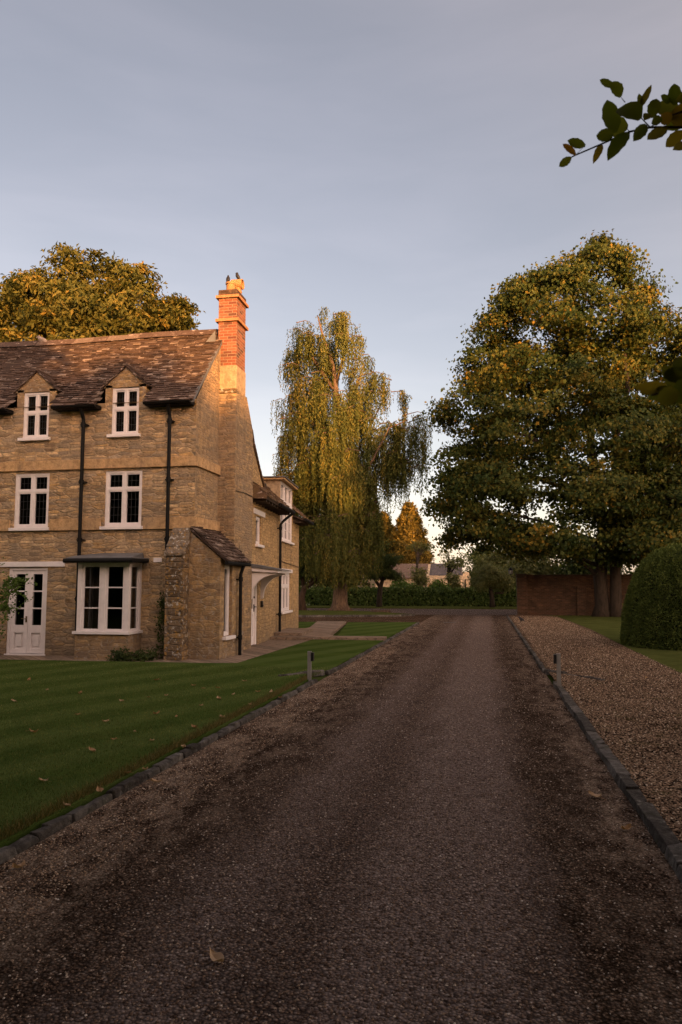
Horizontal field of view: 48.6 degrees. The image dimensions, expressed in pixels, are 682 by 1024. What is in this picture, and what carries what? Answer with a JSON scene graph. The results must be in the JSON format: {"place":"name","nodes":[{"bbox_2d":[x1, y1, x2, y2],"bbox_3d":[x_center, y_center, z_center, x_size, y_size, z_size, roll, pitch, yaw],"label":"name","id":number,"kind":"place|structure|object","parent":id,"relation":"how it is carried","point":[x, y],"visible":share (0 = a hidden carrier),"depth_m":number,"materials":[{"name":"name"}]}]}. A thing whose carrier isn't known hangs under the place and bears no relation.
{"place":"outdoors","nodes":[
{"label":"outdoors","id":0,"kind":"place"},
{"bbox_2d":[0,640,308,662],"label":"terrace paving","id":1,"kind":"structure","parent":0,"point":[262,648],"depth_m":17.27,"materials":[{"name":"stone"}]},
{"bbox_2d":[0,557,36,640],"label":"climbing rose","id":2,"kind":"object","parent":1,"relation":"on","point":[12,585],"visible":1,"depth_m":16.38,"materials":[{"name":"green plant"}]},
{"bbox_2d":[105,646,157,661],"bbox_3d":[-4.495,3.111,16.262,1.127,0.483,0.645,0,-6,-1],"label":"ground plant","id":3,"kind":"object","parent":1,"relation":"on","point":[118,655],"visible":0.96,"depth_m":16.20,"materials":[{"name":"green plant"}]},
{"bbox_2d":[0,279,313,660],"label":"stone house","id":4,"kind":"structure","parent":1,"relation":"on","point":[134,482],"depth_m":17.74,"materials":[{"name":"brown stone"}]},
{"bbox_2d":[4,568,47,655],"bbox_3d":[-7.329,2.341,17.742,1.050,2.060,0.230,-1,-6,11],"label":"french door","id":5,"kind":"structure","parent":4,"relation":"in","point":[26,629],"depth_m":17.72,"materials":[{"name":"white paint"}]},
{"bbox_2d":[8,473,49,530],"bbox_3d":[-7.329,-0.237,17.913,1.040,1.375,0.200,-1,-6,11],"label":"window","id":6,"kind":"structure","parent":4,"relation":"in","point":[32,489],"depth_m":17.97,"materials":[{"name":"white paint"}]},
{"bbox_2d":[17,392,50,441],"bbox_3d":[-7.299,-2.283,18.104,0.820,1.185,0.200,-1,-6,11],"label":"window","id":7,"kind":"structure","parent":4,"relation":"in","point":[36,420],"depth_m":18.16,"materials":[{"name":"white paint"}]},
{"bbox_2d":[36,336,46,341],"bbox_3d":[-8.022,-4.624,20.375,0.426,0.267,0.156,0,-6,1],"label":"wood pigeon","id":8,"kind":"object","parent":4,"relation":"on","point":[41,339],"visible":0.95,"depth_m":20.31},
{"bbox_2d":[72,563,142,634],"bbox_3d":[-5.201,1.907,16.934,1.350,1.610,0.690,-1,-6,11],"label":"bay window","id":9,"kind":"structure","parent":4,"relation":"in","point":[108,594],"depth_m":16.71,"materials":[{"name":"white paint"}]},
{"bbox_2d":[99,470,142,529],"bbox_3d":[-5.031,-0.279,17.475,1.060,1.375,0.200,-1,-6,11],"label":"window","id":10,"kind":"structure","parent":4,"relation":"in","point":[123,499],"depth_m":17.54,"materials":[{"name":"white paint"}]},
{"bbox_2d":[106,387,140,437],"bbox_3d":[-5.041,-2.324,17.673,0.820,1.185,0.200,-1,-6,11],"label":"window","id":11,"kind":"structure","parent":4,"relation":"in","point":[125,416],"depth_m":17.73,"materials":[{"name":"white paint"}]},
{"bbox_2d":[150,592,164,658],"bbox_3d":[-3.966,2.552,16.765,0.550,1.570,0.568,5,-8,-45],"label":"climbing plant","id":12,"kind":"object","parent":4,"relation":"attached to","point":[162,606],"visible":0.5,"depth_m":16.75,"materials":[{"name":"green plant"}]},
{"bbox_2d":[222,565,235,639],"bbox_3d":[-2.593,2.042,17.165,0.240,1.675,0.670,-1,-6,11],"label":"window","id":13,"kind":"structure","parent":4,"relation":"in","point":[226,576],"depth_m":17.34,"materials":[{"name":"white paint"}]},
{"bbox_2d":[251,584,256,644],"bbox_3d":[-2.409,2.640,20.377,0.151,1.890,0.850,-1,-6,6],"label":"front door","id":14,"kind":"structure","parent":4,"relation":"in","point":[254,599],"depth_m":20.63,"materials":[{"name":"white paint"}]},
{"bbox_2d":[255,516,264,547],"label":"window","id":15,"kind":"structure","parent":4,"relation":"in","point":[257,544],"depth_m":21.32,"materials":[{"name":"white paint"}]},
{"bbox_2d":[281,481,291,506],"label":"window","id":16,"kind":"structure","parent":4,"relation":"in","point":[286,492],"depth_m":26.04,"materials":[{"name":"white paint"}]},
{"bbox_2d":[281,574,292,613],"bbox_3d":[-1.871,2.726,25.363,0.200,1.325,1.990,-1,-6,6],"label":"window","id":17,"kind":"structure","parent":4,"relation":"in","point":[284,578],"depth_m":25.60,"materials":[{"name":"white paint"}]},
{"bbox_2d":[280,513,294,544],"bbox_3d":[-1.853,0.508,25.651,0.180,1.115,2.440,-1,-6,6],"label":"window","id":18,"kind":"structure","parent":4,"relation":"in","point":[287,525],"depth_m":25.95,"materials":[{"name":"white paint"}]},
{"bbox_2d":[0,639,382,847],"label":"lawn","id":19,"kind":"structure","parent":0,"point":[329,654],"depth_m":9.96,"materials":[{"name":"green plant"}]},
{"bbox_2d":[278,670,324,676],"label":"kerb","id":20,"kind":"structure","parent":19,"relation":"on","point":[315,671],"depth_m":13.75,"materials":[{"name":"stone"}]},
{"bbox_2d":[307,651,313,680],"bbox_3d":[-0.516,2.640,12.834,0.110,0.544,0.065,-1,-6,11],"label":"bollard light","id":21,"kind":"object","parent":19,"relation":"on","point":[310,656],"visible":0.85,"depth_m":12.82,"materials":[{"name":"grey metal"}]},
{"bbox_2d":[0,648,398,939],"bbox_3d":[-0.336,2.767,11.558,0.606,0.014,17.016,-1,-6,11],"label":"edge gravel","id":22,"kind":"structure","parent":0,"point":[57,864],"depth_m":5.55,"materials":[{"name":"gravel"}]},
{"bbox_2d":[298,622,315,627],"bbox_3d":[-2.257,4.567,30.426,3.000,0.080,4.700,-1,-6,11],"label":"lawn corner","id":23,"kind":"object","parent":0,"point":[305,624],"depth_m":30.42,"materials":[{"name":"green plant"}]},
{"bbox_2d":[270,621,386,640],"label":"garden path","id":24,"kind":"structure","parent":0,"point":[325,630],"depth_m":22.77,"materials":[{"name":"stone"}]},
{"bbox_2d":[274,628,312,635],"bbox_3d":[-1.561,3.867,24.401,1.029,0.100,2.647,-1,-6,6],"label":"terrace step","id":25,"kind":"object","parent":24,"relation":"on","point":[294,632],"visible":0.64,"depth_m":23.75,"materials":[{"name":"stone"}]},
{"bbox_2d":[0,615,681,1023],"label":"driveway","id":26,"kind":"structure","parent":0,"point":[378,901],"depth_m":4.30,"materials":[{"name":"gravel"}]},
{"bbox_2d":[9,861,24,868],"bbox_3d":[-1.881,2.046,4.382,0.055,0.036,0.130,-4,-18,25],"label":"fallen leaf","id":27,"kind":"object","parent":26,"relation":"on","point":[14,865],"visible":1,"depth_m":4.38,"materials":[{"name":"brown plant"}]},
{"bbox_2d":[205,948,223,961],"bbox_3d":[-0.557,1.943,3.330,0.128,0.040,0.054,3,0,45],"label":"fallen leaf","id":28,"kind":"object","parent":26,"relation":"on","point":[217,956],"visible":1,"depth_m":3.33,"materials":[{"name":"brown plant"}]},
{"bbox_2d":[588,791,605,799],"bbox_3d":[1.982,2.189,5.857,0.139,0.044,0.059,7,8,43],"label":"fallen leaf","id":29,"kind":"object","parent":26,"relation":"on","point":[593,794],"visible":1,"depth_m":5.88,"materials":[{"name":"brown plant"}]},
{"bbox_2d":[621,823,632,829],"bbox_3d":[1.932,2.116,5.092,0.118,0.037,0.050,-1,2,-25],"label":"fallen leaf","id":30,"kind":"object","parent":26,"relation":"on","point":[627,826],"visible":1,"depth_m":5.10,"materials":[{"name":"brown plant"}]},
{"bbox_2d":[0,0,681,573],"label":"sky","id":31,"kind":"structure","parent":0,"point":[389,164],"materials":[{"name":"blue"}]},
{"bbox_2d":[298,615,432,622],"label":"gravel yard","id":32,"kind":"structure","parent":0,"point":[419,618],"depth_m":36.25,"materials":[{"name":"gravel"}]},
{"bbox_2d":[298,610,403,614],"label":"grass island","id":33,"kind":"structure","parent":32,"relation":"on","point":[316,612],"depth_m":41.28,"materials":[{"name":"green plant"}]},
{"bbox_2d":[270,306,432,610],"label":"weeping birch tree","id":34,"kind":"object","parent":33,"relation":"on","point":[335,500],"visible":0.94,"depth_m":46.27,"materials":[{"name":"green plant"}]},
{"bbox_2d":[370,609,390,612],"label":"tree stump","id":35,"kind":"object","parent":33,"relation":"on","point":[381,610],"visible":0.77,"depth_m":43.60,"materials":[{"name":"wood"}]},
{"bbox_2d":[298,614,414,616],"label":"kerb","id":36,"kind":"structure","parent":32,"relation":"on","point":[401,615],"depth_m":39.13,"materials":[{"name":"stone"}]},
{"bbox_2d":[359,577,374,587],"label":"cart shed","id":37,"kind":"structure","parent":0,"point":[371,583],"depth_m":85.52,"materials":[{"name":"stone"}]},
{"bbox_2d":[306,605,516,608],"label":"grass verge","id":38,"kind":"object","parent":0,"point":[428,607],"depth_m":52.87,"materials":[{"name":"green plant"}]},
{"bbox_2d":[314,575,373,587],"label":"garden tree","id":39,"kind":"object","parent":38,"relation":"on","point":[324,585],"visible":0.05,"depth_m":71.85,"materials":[{"name":"green plant"}]},
{"bbox_2d":[363,552,405,606],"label":"tree","id":40,"kind":"object","parent":38,"relation":"on","point":[389,564],"visible":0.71,"depth_m":54.36,"materials":[{"name":"green plant"}]},
{"bbox_2d":[390,578,413,586],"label":"shrub","id":41,"kind":"object","parent":38,"relation":"on","point":[403,582],"visible":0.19,"depth_m":59.35,"materials":[{"name":"green plant"}]},
{"bbox_2d":[299,585,516,605],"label":"clipped hedge","id":42,"kind":"object","parent":38,"relation":"on","point":[417,595],"visible":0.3,"depth_m":56.84,"materials":[{"name":"green plant"}]},
{"bbox_2d":[406,565,429,586],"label":"shrub","id":43,"kind":"object","parent":38,"relation":"on","point":[419,577],"visible":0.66,"depth_m":62.44,"materials":[{"name":"green plant"}]},
{"bbox_2d":[404,538,434,572],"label":"loose tree","id":44,"kind":"object","parent":38,"relation":"on","point":[418,550],"visible":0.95,"depth_m":66.27,"materials":[{"name":"green plant"}]},
{"bbox_2d":[426,578,451,589],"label":"shrub","id":45,"kind":"object","parent":38,"relation":"on","point":[438,583],"visible":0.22,"depth_m":59.02,"materials":[{"name":"green plant"}]},
{"bbox_2d":[432,547,472,582],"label":"loose tree","id":46,"kind":"object","parent":38,"relation":"on","point":[451,566],"visible":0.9,"depth_m":66.54,"materials":[{"name":"green plant"}]},
{"bbox_2d":[443,572,464,587],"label":"shrub","id":47,"kind":"object","parent":38,"relation":"on","point":[453,580],"visible":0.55,"depth_m":61.01,"materials":[{"name":"green plant"}]},
{"bbox_2d":[463,548,516,590],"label":"garden tree","id":48,"kind":"object","parent":38,"relation":"on","point":[495,559],"visible":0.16,"depth_m":64.43,"materials":[{"name":"green plant"}]},
{"bbox_2d":[466,562,515,607],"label":"pollarded tree","id":49,"kind":"object","parent":38,"relation":"on","point":[490,577],"visible":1,"depth_m":52.78,"materials":[{"name":"green plant"}]},
{"bbox_2d":[495,554,562,590],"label":"garden tree","id":50,"kind":"object","parent":38,"relation":"on","point":[532,568],"visible":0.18,"depth_m":56.89,"materials":[{"name":"green plant"}]},
{"bbox_2d":[551,533,634,574],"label":"garden tree","id":51,"kind":"object","parent":38,"relation":"on","point":[575,569],"visible":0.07,"depth_m":53.90,"materials":[{"name":"green plant"}]},
{"bbox_2d":[607,564,635,573],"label":"garden tree","id":52,"kind":"object","parent":38,"relation":"on","point":[630,572],"depth_m":52.92,"materials":[{"name":"green plant"}]},
{"bbox_2d":[307,608,516,614],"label":"road","id":53,"kind":"structure","parent":0,"point":[462,611],"depth_m":46.82,"materials":[{"name":"grey asphalt"}]},
{"bbox_2d":[298,531,319,609],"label":"leaning tree","id":54,"kind":"object","parent":53,"relation":"on","point":[302,602],"visible":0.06,"depth_m":48.86,"materials":[{"name":"green plant"}]},
{"bbox_2d":[375,564,470,587],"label":"stone barn","id":55,"kind":"structure","parent":0,"point":[435,572],"depth_m":80.16,"materials":[{"name":"stone"}]},
{"bbox_2d":[312,623,679,683],"bbox_3d":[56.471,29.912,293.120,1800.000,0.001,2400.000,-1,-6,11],"label":"ground","id":56,"kind":"structure","parent":0,"point":[319,678],"depth_m":13.91,"materials":[{"name":"green plant"}]},
{"bbox_2d":[0,241,204,341],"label":"horse chestnut tree","id":57,"kind":"object","parent":56,"relation":"on","point":[35,302],"visible":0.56,"depth_m":32.37,"materials":[{"name":"green plant"}]},
{"bbox_2d":[0,679,317,863],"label":"kerb","id":58,"kind":"structure","parent":56,"relation":"on","point":[36,836],"depth_m":6.09,"materials":[{"name":"stone"}]},
{"bbox_2d":[325,622,418,674],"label":"kerb","id":59,"kind":"structure","parent":56,"relation":"on","point":[339,667],"depth_m":17.74,"materials":[{"name":"stone"}]},
{"bbox_2d":[337,622,416,638],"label":"lawn panel","id":60,"kind":"structure","parent":56,"relation":"on","point":[389,629],"depth_m":27.64,"materials":[{"name":"green plant"}]},
{"bbox_2d":[359,511,394,568],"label":"conifer tree","id":61,"kind":"object","parent":56,"relation":"on","point":[387,525],"visible":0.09,"depth_m":98.04,"materials":[{"name":"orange plant"}]},
{"bbox_2d":[371,536,405,563],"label":"loose tree","id":62,"kind":"object","parent":56,"relation":"on","point":[386,547],"visible":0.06,"depth_m":94.88,"materials":[{"name":"green plant"}]},
{"bbox_2d":[384,499,436,563],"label":"conifer tree","id":63,"kind":"object","parent":56,"relation":"on","point":[406,530],"visible":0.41,"depth_m":94.02,"materials":[{"name":"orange plant"}]},
{"bbox_2d":[463,544,491,587],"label":"garden tree","id":64,"kind":"object","parent":56,"relation":"on","point":[471,559],"visible":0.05,"depth_m":89.43,"materials":[{"name":"green plant"}]},
{"bbox_2d":[506,615,545,672],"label":"kerb","id":65,"kind":"structure","parent":56,"relation":"on","point":[535,657],"depth_m":19.08,"materials":[{"name":"stone"}]},
{"bbox_2d":[515,574,632,615],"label":"garden wall","id":66,"kind":"structure","parent":56,"relation":"on","point":[566,594],"depth_m":40.54,"materials":[{"name":"brown brick"}]},
{"bbox_2d":[508,567,515,576],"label":"wall lantern","id":67,"kind":"object","parent":66,"relation":"attached to","point":[510,570],"depth_m":41.12,"materials":[{"name":"black metal"}]},
{"bbox_2d":[543,669,604,680],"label":"kerb","id":68,"kind":"structure","parent":56,"relation":"on","point":[546,672],"depth_m":13.53,"materials":[{"name":"stone"}]},
{"bbox_2d":[553,681,681,883],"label":"kerb","id":69,"kind":"structure","parent":56,"relation":"on","point":[666,839],"depth_m":5.85,"materials":[{"name":"stone"}]},
{"bbox_2d":[509,615,681,842],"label":"gravel apron","id":70,"kind":"object","parent":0,"point":[657,741],"visible":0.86,"depth_m":10.63,"materials":[{"name":"gravel"}]},
{"bbox_2d":[553,653,560,686],"bbox_3d":[3.402,2.524,11.886,0.110,0.594,0.065,-1,-6,11],"label":"bollard light","id":71,"kind":"object","parent":70,"relation":"on","point":[556,659],"visible":0.91,"depth_m":11.87,"materials":[{"name":"grey metal"}]},
{"bbox_2d":[545,615,681,672],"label":"lawn","id":72,"kind":"structure","parent":0,"point":[609,627],"depth_m":24.47,"materials":[{"name":"green plant"}]},
{"bbox_2d":[405,229,681,616],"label":"maple tree","id":73,"kind":"object","parent":72,"relation":"on","point":[630,505],"visible":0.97,"depth_m":37.35,"materials":[{"name":"green plant"}]},
{"bbox_2d":[559,78,681,405],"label":"beech tree","id":74,"kind":"object","parent":72,"relation":"on","point":[668,108],"visible":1,"depth_m":2.07,"materials":[{"name":"green plant"}]},
{"bbox_2d":[619,542,681,650],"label":"topiary yew","id":75,"kind":"object","parent":72,"relation":"on","point":[651,614],"visible":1,"depth_m":19.28,"materials":[{"name":"green plant"}]}
]}

